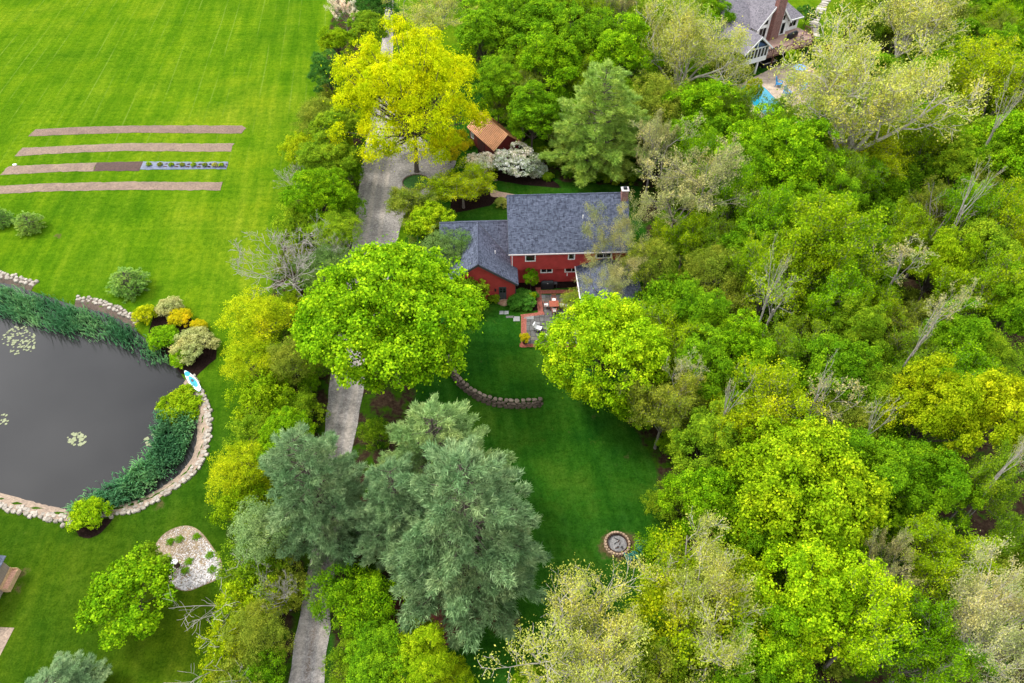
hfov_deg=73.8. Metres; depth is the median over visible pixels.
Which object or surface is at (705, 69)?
understorey tree
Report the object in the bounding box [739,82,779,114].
swimming pool
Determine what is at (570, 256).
window
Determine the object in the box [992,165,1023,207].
understorey tree
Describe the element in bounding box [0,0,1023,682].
ground
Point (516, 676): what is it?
bush
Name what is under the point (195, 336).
shrub
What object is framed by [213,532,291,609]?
bush
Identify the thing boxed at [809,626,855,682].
woodland bush
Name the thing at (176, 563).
standpipe
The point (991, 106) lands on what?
understorey tree
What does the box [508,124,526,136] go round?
woodland bush
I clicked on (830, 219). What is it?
woodland tree
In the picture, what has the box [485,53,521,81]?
understorey tree
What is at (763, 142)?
understorey tree
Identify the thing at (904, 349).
woodland tree
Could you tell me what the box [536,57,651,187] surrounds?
pine tree
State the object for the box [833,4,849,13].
shrub
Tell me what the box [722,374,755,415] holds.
bare stem tree
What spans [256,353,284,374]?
hedgerow bush
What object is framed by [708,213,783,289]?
understorey tree
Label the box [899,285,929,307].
woodland bush
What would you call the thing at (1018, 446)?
budding tree
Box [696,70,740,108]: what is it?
understorey tree
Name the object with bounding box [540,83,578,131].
woodland tree
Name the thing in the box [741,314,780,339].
woodland bush
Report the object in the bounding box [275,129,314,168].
bush
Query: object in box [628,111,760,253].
budding tree
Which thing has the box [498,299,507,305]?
boulder
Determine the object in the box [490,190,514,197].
garden path
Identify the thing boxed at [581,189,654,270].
budding tree
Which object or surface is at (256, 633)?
bush
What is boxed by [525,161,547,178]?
dogwood shrub
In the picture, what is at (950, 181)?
woodland bush
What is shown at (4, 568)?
siding shed
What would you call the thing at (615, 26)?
understorey tree
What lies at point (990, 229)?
understorey tree
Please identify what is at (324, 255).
bush
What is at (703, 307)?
woodland tree
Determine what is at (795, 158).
woodland tree
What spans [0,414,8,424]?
lily patch
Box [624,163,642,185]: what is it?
woodland bush
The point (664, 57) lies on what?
understorey tree
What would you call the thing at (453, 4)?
budding tree
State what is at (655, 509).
bush
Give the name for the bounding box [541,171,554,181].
shrub
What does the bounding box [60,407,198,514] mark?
reeds
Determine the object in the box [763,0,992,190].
sycamore tree
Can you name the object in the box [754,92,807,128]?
understorey tree
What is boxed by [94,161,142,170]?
soil strip
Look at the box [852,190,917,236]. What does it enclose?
woodland tree
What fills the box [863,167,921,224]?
understorey tree
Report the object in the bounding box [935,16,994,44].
understorey tree
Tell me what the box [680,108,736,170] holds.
understorey tree
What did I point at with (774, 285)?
bare stem tree
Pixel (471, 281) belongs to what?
tree
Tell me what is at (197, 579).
rock bed
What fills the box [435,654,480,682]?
bush
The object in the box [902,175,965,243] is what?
understorey tree
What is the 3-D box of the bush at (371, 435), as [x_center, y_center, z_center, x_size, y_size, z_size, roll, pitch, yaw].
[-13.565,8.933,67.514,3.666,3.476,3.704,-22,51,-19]
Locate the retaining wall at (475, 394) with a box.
[446,354,542,408]
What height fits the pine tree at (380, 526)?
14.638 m
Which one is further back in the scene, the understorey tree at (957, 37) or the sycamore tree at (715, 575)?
the understorey tree at (957, 37)
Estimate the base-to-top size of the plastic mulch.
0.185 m
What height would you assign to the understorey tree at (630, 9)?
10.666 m
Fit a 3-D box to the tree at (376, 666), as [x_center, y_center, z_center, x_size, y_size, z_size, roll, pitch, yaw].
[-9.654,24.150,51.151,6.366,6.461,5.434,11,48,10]
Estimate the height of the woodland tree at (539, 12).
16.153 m
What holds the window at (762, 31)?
in the white house at (767, 21)
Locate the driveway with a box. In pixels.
[288,7,455,682]
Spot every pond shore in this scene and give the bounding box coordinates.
[0,275,36,290]
[0,493,71,520]
[75,299,137,328]
[102,380,208,514]
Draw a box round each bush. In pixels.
[194,616,255,682]
[197,649,239,682]
[203,438,273,509]
[205,474,277,537]
[207,564,280,631]
[207,646,267,682]
[212,602,248,638]
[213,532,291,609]
[218,596,294,668]
[221,406,272,464]
[222,367,299,434]
[229,643,288,682]
[232,459,254,472]
[244,628,287,672]
[251,545,288,586]
[251,556,311,619]
[252,466,289,497]
[254,328,284,343]
[255,390,280,410]
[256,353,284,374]
[260,496,281,518]
[268,200,326,246]
[268,389,311,411]
[270,376,296,391]
[270,578,303,614]
[272,256,297,278]
[272,290,301,313]
[272,385,331,424]
[273,312,301,338]
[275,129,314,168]
[280,279,303,294]
[285,242,313,259]
[287,235,314,251]
[289,94,345,137]
[289,215,313,235]
[289,243,351,291]
[289,355,311,374]
[297,372,320,396]
[299,561,369,637]
[304,363,331,377]
[316,81,329,95]
[318,636,368,682]
[320,89,334,104]
[326,185,368,225]
[326,231,346,247]
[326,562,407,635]
[330,81,344,93]
[333,154,364,186]
[334,207,350,225]
[339,598,396,645]
[343,0,401,18]
[343,135,353,145]
[353,111,365,128]
[355,416,391,451]
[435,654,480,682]
[487,105,508,122]
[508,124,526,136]
[510,661,548,682]
[525,137,550,150]
[534,145,551,162]
[546,136,556,149]
[546,153,565,167]
[564,163,585,180]
[584,161,605,182]
[597,644,635,682]
[598,165,625,184]
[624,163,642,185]
[625,154,636,162]
[630,524,684,575]
[631,362,671,378]
[633,150,660,172]
[634,591,673,632]
[639,479,684,527]
[647,268,691,299]
[651,217,677,237]
[653,206,688,227]
[654,177,676,191]
[654,428,692,456]
[657,191,685,209]
[663,256,694,278]
[696,633,718,665]
[716,52,752,86]
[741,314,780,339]
[744,288,778,318]
[751,583,787,622]
[777,312,814,337]
[789,387,812,416]
[795,281,819,297]
[797,269,826,284]
[798,296,818,323]
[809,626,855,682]
[869,528,908,555]
[897,256,917,273]
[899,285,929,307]
[914,269,936,287]
[924,435,957,454]
[938,177,967,191]
[970,316,1006,338]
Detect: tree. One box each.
[73,541,179,651]
[122,540,172,590]
[162,551,264,634]
[176,604,273,682]
[211,284,299,355]
[218,329,280,383]
[226,495,291,565]
[228,227,319,298]
[250,558,298,620]
[255,405,316,465]
[257,419,374,574]
[264,335,322,385]
[273,161,302,188]
[277,166,357,219]
[285,230,488,394]
[291,128,365,183]
[294,213,350,262]
[299,209,362,255]
[304,48,347,93]
[308,105,360,154]
[316,24,355,59]
[318,7,499,172]
[324,0,358,30]
[342,618,416,682]
[343,9,390,43]
[350,451,427,579]
[367,392,518,530]
[378,433,552,654]
[381,0,476,57]
[384,181,439,245]
[386,617,458,682]
[404,200,455,238]
[416,156,497,208]
[416,224,471,271]
[430,129,469,162]
[451,0,525,79]
[452,31,506,60]
[457,276,489,296]
[465,151,499,171]
[468,53,523,123]
[470,0,505,10]
[474,0,518,19]
[474,547,662,682]
[475,43,514,73]
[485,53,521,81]
[491,68,546,140]
[492,141,540,176]
[493,0,566,49]
[503,78,561,158]
[512,39,543,81]
[516,22,582,96]
[523,267,539,289]
[533,0,617,78]
[533,286,674,416]
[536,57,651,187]
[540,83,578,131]
[541,116,593,166]
[555,0,589,22]
[557,50,598,93]
[573,0,604,23]
[573,245,647,296]
[574,63,638,105]
[577,0,620,27]
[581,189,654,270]
[586,0,656,29]
[589,11,664,101]
[598,15,621,33]
[603,618,700,682]
[608,379,658,429]
[613,106,669,165]
[614,356,711,449]
[615,0,641,33]
[615,636,718,682]
[616,47,668,87]
[617,235,681,289]
[621,519,778,676]
[628,0,668,38]
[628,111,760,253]
[629,76,666,118]
[631,69,694,146]
[632,0,762,98]
[633,269,707,346]
[633,298,707,374]
[634,108,683,200]
[642,119,686,174]
[645,506,774,682]
[648,32,686,78]
[648,205,713,270]
[653,464,739,545]
[658,0,700,36]
[659,76,746,135]
[661,347,709,436]
[664,322,735,405]
[665,394,754,494]
[666,48,710,82]
[667,129,723,193]
[669,279,739,346]
[674,0,704,16]
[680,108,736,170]
[680,243,750,299]
[682,206,758,277]
[687,17,742,81]
[687,150,730,213]
[690,656,777,682]
[692,158,764,228]
[694,4,723,39]
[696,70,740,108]
[699,0,736,22]
[699,283,756,336]
[701,601,817,682]
[704,305,777,379]
[705,351,829,452]
[706,494,792,586]
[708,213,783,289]
[712,101,792,172]
[716,409,895,579]
[718,83,756,141]
[720,228,819,332]
[720,355,803,425]
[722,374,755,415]
[734,136,772,222]
[734,178,798,253]
[735,535,896,672]
[738,186,796,231]
[743,115,853,199]
[745,77,763,103]
[746,109,765,120]
[746,269,804,336]
[747,182,899,316]
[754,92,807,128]
[758,309,832,379]
[759,230,791,321]
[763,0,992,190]
[763,116,812,180]
[764,255,876,335]
[768,523,860,605]
[771,331,889,425]
[774,164,822,191]
[777,198,815,255]
[779,71,807,96]
[781,95,820,117]
[781,560,926,682]
[783,49,802,70]
[792,180,828,226]
[792,497,892,567]
[793,99,835,149]
[793,352,837,446]
[797,373,879,425]
[805,144,868,193]
[808,393,886,440]
[812,170,869,217]
[812,215,891,284]
[816,423,932,535]
[818,86,887,151]
[818,349,889,416]
[825,115,916,188]
[826,242,908,301]
[828,294,895,368]
[830,256,913,344]
[833,105,888,153]
[833,145,890,200]
[834,45,893,85]
[839,0,869,21]
[839,364,915,437]
[842,404,929,479]
[846,7,886,51]
[852,0,900,45]
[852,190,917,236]
[858,102,898,136]
[859,524,926,610]
[859,586,1005,682]
[861,0,974,57]
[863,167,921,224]
[864,235,938,292]
[866,395,907,434]
[869,52,905,80]
[873,293,945,366]
[874,324,947,387]
[875,348,990,476]
[876,195,934,285]
[877,125,922,172]
[877,496,938,565]
[878,8,927,54]
[884,153,951,205]
[887,326,1003,384]
[887,502,1007,612]
[889,90,998,169]
[890,436,991,535]
[897,35,943,66]
[897,99,952,166]
[899,35,935,61]
[899,54,947,107]
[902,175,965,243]
[902,223,982,301]
[902,300,951,366]
[904,183,977,277]
[911,365,971,443]
[915,297,1000,370]
[916,116,967,184]
[920,157,1004,293]
[920,276,985,338]
[922,74,970,111]
[923,48,966,86]
[924,562,1022,643]
[925,30,1023,121]
[925,31,982,78]
[930,173,1023,244]
[930,237,1023,318]
[931,132,1009,192]
[932,0,981,29]
[932,437,1023,526]
[933,167,1009,227]
[933,530,1023,682]
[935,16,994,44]
[938,213,1023,295]
[950,443,1023,534]
[951,11,988,33]
[951,366,1023,458]
[952,0,1019,22]
[954,97,989,123]
[961,107,1023,144]
[962,108,1023,182]
[965,62,1023,185]
[967,434,1023,517]
[970,22,1021,54]
[970,173,1023,271]
[970,269,1021,333]
[973,549,1023,632]
[975,10,1017,43]
[975,85,1022,116]
[978,35,1020,59]
[979,259,1023,338]
[980,326,1023,380]
[984,0,1022,25]
[987,509,1023,569]
[988,93,1023,114]
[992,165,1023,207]
[996,0,1023,27]
[1003,20,1023,37]
[1003,28,1023,59]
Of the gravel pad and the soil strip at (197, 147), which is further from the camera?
the soil strip at (197, 147)
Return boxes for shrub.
[0,206,15,229]
[10,210,47,237]
[64,496,114,532]
[104,266,151,303]
[131,304,157,325]
[145,324,178,351]
[154,296,184,318]
[154,383,206,425]
[167,308,193,326]
[167,326,220,365]
[169,347,187,368]
[189,318,207,330]
[466,138,475,147]
[487,293,499,303]
[494,197,506,208]
[506,297,523,309]
[509,288,539,310]
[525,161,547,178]
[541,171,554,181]
[558,287,579,312]
[796,4,821,26]
[812,35,822,44]
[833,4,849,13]
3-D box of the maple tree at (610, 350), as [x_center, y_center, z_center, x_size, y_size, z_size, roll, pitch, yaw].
[8.973,1.498,66.695,13.550,13.356,13.138,-28,53,-24]
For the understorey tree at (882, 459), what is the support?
on the ground
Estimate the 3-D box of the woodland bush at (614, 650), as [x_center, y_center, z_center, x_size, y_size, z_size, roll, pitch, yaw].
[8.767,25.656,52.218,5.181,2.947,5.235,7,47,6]
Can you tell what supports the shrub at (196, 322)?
on the ground
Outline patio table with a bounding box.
[549,300,558,310]
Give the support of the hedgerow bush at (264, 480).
on the ground
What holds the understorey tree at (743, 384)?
on the ground
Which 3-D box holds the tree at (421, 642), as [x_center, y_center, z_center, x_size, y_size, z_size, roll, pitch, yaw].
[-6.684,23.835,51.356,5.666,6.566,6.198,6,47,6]
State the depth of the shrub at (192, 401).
71.39 m
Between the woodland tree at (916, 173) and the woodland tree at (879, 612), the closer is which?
the woodland tree at (879, 612)
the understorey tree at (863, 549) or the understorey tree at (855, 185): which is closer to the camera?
the understorey tree at (863, 549)
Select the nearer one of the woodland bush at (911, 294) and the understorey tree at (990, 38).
the woodland bush at (911, 294)
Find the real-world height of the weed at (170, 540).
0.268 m
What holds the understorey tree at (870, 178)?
on the ground
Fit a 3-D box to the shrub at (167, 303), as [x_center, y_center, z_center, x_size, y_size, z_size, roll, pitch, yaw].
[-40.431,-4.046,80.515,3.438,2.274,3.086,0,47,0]
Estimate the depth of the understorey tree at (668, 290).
73.16 m
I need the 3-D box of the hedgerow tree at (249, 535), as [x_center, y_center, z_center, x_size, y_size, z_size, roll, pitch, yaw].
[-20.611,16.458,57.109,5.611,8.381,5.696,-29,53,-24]
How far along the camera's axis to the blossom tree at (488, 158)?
98.33 m
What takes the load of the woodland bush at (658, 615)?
on the ground
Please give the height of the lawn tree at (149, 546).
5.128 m
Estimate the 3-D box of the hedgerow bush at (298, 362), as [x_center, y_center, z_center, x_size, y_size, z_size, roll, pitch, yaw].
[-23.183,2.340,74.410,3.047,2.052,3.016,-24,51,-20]
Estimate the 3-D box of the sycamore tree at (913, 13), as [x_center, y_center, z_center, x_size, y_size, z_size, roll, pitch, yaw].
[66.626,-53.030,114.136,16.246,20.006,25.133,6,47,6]
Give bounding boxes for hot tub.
[755,57,777,68]
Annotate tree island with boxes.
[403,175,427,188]
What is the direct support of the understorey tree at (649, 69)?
on the ground
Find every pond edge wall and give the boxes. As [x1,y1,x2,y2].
[0,270,38,285]
[0,502,72,527]
[75,295,139,324]
[94,374,213,518]
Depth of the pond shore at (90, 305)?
81.85 m
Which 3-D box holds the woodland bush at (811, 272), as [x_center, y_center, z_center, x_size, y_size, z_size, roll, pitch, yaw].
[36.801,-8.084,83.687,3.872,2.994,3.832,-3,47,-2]
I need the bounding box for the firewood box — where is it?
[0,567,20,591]
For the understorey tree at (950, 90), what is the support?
on the ground
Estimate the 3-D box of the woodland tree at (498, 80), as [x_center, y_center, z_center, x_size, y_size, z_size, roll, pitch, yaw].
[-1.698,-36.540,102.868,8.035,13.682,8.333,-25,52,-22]
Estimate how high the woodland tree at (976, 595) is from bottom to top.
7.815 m
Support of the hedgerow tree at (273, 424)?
on the ground
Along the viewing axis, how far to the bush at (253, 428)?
64.90 m
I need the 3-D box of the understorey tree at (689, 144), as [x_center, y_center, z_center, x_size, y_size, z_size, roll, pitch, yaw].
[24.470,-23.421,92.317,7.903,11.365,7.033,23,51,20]
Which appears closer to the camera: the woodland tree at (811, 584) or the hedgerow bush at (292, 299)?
the woodland tree at (811, 584)
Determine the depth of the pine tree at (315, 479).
54.07 m
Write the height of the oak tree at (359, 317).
18.428 m
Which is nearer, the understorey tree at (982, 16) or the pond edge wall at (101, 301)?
the pond edge wall at (101, 301)
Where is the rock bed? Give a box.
[157,526,221,589]
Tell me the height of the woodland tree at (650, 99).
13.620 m
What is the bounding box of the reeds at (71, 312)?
[0,283,169,365]
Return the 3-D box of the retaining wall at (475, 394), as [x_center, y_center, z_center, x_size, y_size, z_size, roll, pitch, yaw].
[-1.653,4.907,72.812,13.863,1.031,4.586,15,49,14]
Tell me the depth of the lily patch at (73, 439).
69.26 m
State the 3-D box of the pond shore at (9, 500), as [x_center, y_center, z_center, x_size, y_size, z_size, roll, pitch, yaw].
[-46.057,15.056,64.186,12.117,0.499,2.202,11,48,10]
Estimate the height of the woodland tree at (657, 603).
13.620 m
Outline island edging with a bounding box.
[402,174,428,189]
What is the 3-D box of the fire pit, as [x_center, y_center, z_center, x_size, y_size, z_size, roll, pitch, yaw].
[9.421,18.035,60.989,2.408,0.350,2.414,0,47,0]
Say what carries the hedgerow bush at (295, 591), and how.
on the ground
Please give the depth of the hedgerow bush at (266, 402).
69.21 m
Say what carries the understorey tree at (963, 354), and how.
on the ground
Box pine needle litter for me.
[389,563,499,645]
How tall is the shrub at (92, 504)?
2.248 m
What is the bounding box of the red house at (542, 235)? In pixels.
[439,186,644,323]
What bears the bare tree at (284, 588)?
on the ground
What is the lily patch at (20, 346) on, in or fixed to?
on the pond water
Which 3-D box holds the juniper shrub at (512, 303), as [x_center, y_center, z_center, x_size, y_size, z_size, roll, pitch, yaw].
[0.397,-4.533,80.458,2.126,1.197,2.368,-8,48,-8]
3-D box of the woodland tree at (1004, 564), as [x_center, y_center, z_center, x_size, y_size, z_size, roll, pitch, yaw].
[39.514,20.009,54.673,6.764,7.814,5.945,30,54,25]
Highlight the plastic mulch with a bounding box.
[140,161,227,169]
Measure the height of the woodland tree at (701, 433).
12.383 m
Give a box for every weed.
[165,537,174,544]
[175,534,184,542]
[181,567,189,574]
[183,557,193,565]
[191,532,200,540]
[205,551,214,558]
[207,565,215,574]
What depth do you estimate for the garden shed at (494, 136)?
102.48 m
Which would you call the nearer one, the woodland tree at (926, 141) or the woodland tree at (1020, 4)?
the woodland tree at (926, 141)
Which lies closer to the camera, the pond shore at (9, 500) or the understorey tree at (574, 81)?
the pond shore at (9, 500)
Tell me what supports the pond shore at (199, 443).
on the ground
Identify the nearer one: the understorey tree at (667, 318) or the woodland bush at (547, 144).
the understorey tree at (667, 318)
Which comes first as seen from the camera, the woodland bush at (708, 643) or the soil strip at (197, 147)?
the woodland bush at (708, 643)
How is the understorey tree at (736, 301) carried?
on the ground
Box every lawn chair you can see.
[623,551,635,563]
[630,548,643,561]
[774,76,782,87]
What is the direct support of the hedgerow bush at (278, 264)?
on the ground
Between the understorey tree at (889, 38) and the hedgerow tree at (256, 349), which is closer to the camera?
the hedgerow tree at (256, 349)
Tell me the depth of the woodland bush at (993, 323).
76.97 m
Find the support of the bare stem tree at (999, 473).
on the ground
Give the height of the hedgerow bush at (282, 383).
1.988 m
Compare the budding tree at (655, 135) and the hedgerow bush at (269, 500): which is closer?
the hedgerow bush at (269, 500)
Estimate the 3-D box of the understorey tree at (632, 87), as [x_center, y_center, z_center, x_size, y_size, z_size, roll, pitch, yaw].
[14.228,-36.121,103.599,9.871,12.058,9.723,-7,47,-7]
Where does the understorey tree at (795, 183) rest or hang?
on the ground
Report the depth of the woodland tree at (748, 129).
85.93 m
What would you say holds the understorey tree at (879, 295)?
on the ground
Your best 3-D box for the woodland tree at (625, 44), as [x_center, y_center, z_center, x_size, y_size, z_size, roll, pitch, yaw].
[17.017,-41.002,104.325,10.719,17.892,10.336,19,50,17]
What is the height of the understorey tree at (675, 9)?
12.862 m
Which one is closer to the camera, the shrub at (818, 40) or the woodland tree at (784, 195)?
the woodland tree at (784, 195)
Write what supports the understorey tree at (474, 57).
on the ground
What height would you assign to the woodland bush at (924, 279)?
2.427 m
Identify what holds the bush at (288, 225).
on the ground
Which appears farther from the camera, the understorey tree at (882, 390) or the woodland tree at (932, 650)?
the understorey tree at (882, 390)
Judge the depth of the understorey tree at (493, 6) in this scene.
119.30 m
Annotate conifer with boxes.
[24,649,112,682]
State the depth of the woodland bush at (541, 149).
102.14 m
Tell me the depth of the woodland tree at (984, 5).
122.89 m
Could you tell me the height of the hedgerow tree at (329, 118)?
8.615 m
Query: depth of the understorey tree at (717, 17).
115.98 m
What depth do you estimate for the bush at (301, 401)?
68.07 m
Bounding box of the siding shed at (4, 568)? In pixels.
[0,555,9,596]
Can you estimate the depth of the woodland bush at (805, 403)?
69.98 m
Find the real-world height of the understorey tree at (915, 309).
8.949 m
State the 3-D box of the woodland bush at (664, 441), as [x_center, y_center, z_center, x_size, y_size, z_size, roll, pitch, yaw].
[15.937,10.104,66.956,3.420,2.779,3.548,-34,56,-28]
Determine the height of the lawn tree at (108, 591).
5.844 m
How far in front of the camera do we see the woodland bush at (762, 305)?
79.98 m
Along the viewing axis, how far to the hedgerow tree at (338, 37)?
119.69 m
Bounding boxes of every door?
[477,137,484,152]
[499,287,505,298]
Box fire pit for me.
[604,531,630,556]
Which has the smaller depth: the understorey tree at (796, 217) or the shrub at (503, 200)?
the understorey tree at (796, 217)
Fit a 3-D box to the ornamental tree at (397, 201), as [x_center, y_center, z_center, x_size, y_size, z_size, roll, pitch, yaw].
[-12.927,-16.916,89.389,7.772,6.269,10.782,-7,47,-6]
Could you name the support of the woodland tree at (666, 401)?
on the ground
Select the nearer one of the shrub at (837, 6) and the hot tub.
the hot tub
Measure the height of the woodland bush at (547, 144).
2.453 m
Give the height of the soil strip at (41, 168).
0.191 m
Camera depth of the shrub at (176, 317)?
78.94 m
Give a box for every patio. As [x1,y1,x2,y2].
[520,287,578,347]
[733,64,822,117]
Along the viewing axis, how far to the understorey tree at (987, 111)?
104.95 m
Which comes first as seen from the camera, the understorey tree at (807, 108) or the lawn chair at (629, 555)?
the lawn chair at (629, 555)
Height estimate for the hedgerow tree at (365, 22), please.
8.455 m
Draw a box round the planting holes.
[163,163,226,166]
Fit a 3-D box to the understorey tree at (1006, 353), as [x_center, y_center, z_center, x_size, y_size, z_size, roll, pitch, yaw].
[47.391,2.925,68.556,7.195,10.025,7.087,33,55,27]
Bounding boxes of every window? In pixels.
[525,255,535,261]
[540,269,552,272]
[564,268,574,272]
[568,254,574,259]
[595,253,611,258]
[758,27,766,37]
[779,22,785,34]
[788,20,796,27]
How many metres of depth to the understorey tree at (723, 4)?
120.74 m
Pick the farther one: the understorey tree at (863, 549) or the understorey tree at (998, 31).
the understorey tree at (998, 31)
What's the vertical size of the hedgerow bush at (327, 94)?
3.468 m
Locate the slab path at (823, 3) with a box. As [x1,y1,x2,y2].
[809,0,830,52]
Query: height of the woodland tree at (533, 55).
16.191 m
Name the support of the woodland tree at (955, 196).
on the ground
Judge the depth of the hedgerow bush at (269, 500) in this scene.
61.96 m
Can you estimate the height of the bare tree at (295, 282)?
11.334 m
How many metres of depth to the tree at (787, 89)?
110.83 m
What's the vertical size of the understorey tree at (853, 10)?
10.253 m
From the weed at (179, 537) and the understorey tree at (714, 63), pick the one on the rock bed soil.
the weed at (179, 537)
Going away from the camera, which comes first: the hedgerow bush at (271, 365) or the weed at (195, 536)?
the weed at (195, 536)
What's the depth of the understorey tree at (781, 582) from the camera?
52.81 m
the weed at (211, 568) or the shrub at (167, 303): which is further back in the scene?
the shrub at (167, 303)
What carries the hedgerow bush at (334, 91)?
on the ground
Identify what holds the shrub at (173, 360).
on the ground
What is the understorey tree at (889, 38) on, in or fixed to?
on the ground
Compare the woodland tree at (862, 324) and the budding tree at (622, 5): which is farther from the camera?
the budding tree at (622, 5)
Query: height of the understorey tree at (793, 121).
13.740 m
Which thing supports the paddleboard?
on the pond edge wall at (176, 485)
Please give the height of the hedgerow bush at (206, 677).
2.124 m
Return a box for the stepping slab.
[513,316,519,320]
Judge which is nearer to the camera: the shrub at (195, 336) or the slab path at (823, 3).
the shrub at (195, 336)
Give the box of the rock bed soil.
[156,526,221,590]
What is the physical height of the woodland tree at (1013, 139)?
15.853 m
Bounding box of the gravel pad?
[0,627,13,654]
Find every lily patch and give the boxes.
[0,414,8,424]
[2,326,35,354]
[67,432,86,445]
[143,434,161,445]
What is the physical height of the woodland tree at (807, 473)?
16.249 m
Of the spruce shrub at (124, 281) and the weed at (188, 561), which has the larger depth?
the spruce shrub at (124, 281)
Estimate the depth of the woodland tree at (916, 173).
90.84 m
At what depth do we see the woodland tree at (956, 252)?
72.89 m
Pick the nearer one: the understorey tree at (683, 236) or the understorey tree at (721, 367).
the understorey tree at (721, 367)
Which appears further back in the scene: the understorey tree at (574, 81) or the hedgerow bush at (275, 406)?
the understorey tree at (574, 81)
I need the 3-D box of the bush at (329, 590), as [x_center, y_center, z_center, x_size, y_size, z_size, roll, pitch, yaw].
[-13.970,20.778,55.263,5.185,5.582,5.900,-30,54,-25]
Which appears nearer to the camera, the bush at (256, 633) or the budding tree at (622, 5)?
the bush at (256, 633)
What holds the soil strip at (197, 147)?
on the ground
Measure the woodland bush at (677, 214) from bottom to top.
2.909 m
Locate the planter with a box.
[519,332,530,343]
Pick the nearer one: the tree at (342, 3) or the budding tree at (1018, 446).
the budding tree at (1018, 446)
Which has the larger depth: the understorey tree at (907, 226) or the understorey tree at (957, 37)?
the understorey tree at (957, 37)
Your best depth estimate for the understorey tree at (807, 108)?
98.66 m
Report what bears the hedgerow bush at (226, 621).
on the ground
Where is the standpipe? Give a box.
[171,559,179,567]
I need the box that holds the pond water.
[0,283,197,509]
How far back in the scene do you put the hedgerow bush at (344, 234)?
87.93 m
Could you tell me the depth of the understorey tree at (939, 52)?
104.42 m
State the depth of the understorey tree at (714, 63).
113.68 m
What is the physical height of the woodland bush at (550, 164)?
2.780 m
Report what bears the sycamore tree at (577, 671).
on the ground
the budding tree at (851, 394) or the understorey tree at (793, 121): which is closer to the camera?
the budding tree at (851, 394)
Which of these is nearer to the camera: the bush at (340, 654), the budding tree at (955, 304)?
the bush at (340, 654)
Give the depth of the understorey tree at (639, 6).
114.93 m
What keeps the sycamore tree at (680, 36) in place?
on the ground
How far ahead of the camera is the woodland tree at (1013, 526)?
54.25 m
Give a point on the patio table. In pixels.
(553, 303)
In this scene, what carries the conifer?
on the ground
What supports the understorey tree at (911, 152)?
on the ground
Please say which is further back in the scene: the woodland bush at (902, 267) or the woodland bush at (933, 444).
the woodland bush at (902, 267)
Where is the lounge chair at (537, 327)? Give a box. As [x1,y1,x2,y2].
[533,322,542,331]
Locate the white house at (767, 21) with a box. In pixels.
[693,0,813,76]
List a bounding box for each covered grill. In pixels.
[541,280,556,288]
[787,30,798,39]
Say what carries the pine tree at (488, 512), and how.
on the ground
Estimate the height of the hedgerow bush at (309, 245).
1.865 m
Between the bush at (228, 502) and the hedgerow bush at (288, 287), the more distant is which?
the hedgerow bush at (288, 287)
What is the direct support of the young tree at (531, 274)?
on the ground
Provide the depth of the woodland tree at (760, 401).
58.84 m
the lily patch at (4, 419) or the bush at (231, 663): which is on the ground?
the bush at (231, 663)
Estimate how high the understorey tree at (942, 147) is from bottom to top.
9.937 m
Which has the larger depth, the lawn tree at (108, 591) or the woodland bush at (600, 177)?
the woodland bush at (600, 177)
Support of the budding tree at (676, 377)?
on the ground
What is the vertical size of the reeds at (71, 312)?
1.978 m
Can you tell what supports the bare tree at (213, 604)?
on the ground
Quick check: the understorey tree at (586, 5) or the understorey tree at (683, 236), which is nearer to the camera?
the understorey tree at (683, 236)
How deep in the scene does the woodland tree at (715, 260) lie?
73.31 m
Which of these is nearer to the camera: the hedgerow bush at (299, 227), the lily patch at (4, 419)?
the lily patch at (4, 419)
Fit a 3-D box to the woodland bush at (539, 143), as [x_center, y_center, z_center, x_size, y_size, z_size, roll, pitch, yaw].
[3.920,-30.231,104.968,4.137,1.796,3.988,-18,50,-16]
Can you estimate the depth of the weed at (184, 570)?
59.17 m
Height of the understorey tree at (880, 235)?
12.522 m
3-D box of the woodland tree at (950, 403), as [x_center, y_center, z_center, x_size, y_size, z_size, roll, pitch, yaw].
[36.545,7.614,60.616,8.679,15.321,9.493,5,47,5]
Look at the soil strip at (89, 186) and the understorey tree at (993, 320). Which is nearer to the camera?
the understorey tree at (993, 320)
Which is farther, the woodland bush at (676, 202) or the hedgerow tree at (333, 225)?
the woodland bush at (676, 202)
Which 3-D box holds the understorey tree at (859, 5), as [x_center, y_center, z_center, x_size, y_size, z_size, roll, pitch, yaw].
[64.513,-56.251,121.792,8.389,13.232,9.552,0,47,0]
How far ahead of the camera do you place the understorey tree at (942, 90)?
101.27 m
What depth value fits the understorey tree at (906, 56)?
120.55 m
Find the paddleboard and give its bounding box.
[184,371,200,391]
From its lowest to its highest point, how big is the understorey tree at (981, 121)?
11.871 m
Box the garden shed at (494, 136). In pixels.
[467,111,520,158]
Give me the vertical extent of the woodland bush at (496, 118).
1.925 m
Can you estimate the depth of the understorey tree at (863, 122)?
95.99 m
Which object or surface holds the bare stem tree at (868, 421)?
on the ground
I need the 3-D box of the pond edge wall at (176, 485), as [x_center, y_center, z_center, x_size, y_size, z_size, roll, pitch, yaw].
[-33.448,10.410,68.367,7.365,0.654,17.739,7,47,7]
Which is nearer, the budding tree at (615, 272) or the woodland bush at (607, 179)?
the budding tree at (615, 272)
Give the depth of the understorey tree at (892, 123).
98.06 m
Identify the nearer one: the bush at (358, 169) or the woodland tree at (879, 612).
the woodland tree at (879, 612)
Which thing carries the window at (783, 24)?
in the white house at (767, 21)
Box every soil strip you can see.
[0,163,95,174]
[0,181,221,193]
[15,143,234,155]
[29,125,245,135]
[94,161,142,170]
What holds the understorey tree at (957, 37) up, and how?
on the ground
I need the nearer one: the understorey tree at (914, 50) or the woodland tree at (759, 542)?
the woodland tree at (759, 542)

